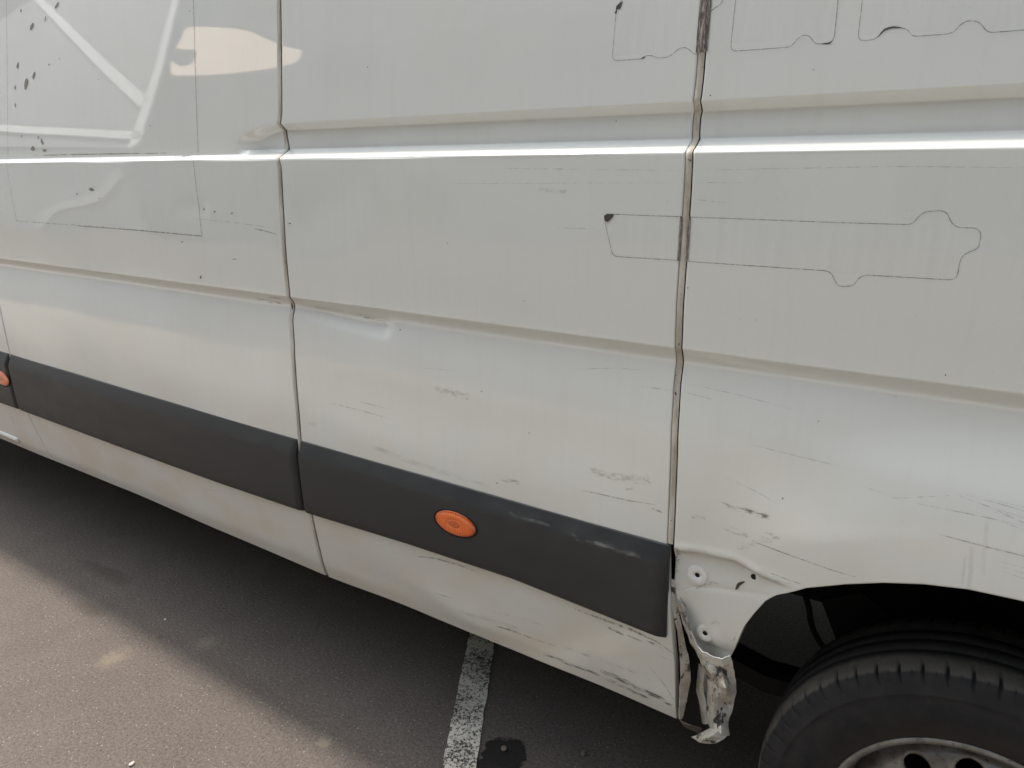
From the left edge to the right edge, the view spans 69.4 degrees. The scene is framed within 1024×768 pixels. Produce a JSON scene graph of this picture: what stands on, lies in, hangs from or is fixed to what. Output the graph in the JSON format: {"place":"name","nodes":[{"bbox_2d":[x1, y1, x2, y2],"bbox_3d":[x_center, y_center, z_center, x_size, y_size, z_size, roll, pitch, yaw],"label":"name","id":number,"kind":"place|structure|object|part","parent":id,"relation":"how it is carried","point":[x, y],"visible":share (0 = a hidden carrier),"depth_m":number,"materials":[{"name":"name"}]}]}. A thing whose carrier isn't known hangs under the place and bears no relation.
{"place":"outdoors","nodes":[
{"label":"outdoors","id":0,"kind":"place"},
{"bbox_2d":[0,438,835,767],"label":"ground","id":1,"kind":"structure","parent":0,"point":[252,656],"depth_m":2.33,"materials":[{"name":"grey asphalt"}]},
{"bbox_2d":[442,633,493,767],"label":"parking line","id":2,"kind":"object","parent":1,"relation":"on","point":[463,744],"visible":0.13,"depth_m":2.16,"materials":[{"name":"paint"}]},
{"bbox_2d":[501,745,506,751],"bbox_3d":[-0.022,0.985,2.000,0.018,0.011,0.019,6,17,21],"label":"pebble","id":3,"kind":"object","parent":1,"relation":"on","point":[503,748],"visible":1,"depth_m":2.00,"materials":[{"name":"grey stone"}]},
{"bbox_2d":[0,0,1023,767],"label":"delivery van","id":4,"kind":"object","parent":1,"relation":"on","point":[654,354],"visible":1,"depth_m":1.46,"materials":[{"name":"white paint"}]},
{"bbox_3d":[-2.377,-0.765,3.045,1.256,2.040,0.129,10,19,32],"label":"front door","id":5,"kind":"part","parent":4,"relation":"part of","materials":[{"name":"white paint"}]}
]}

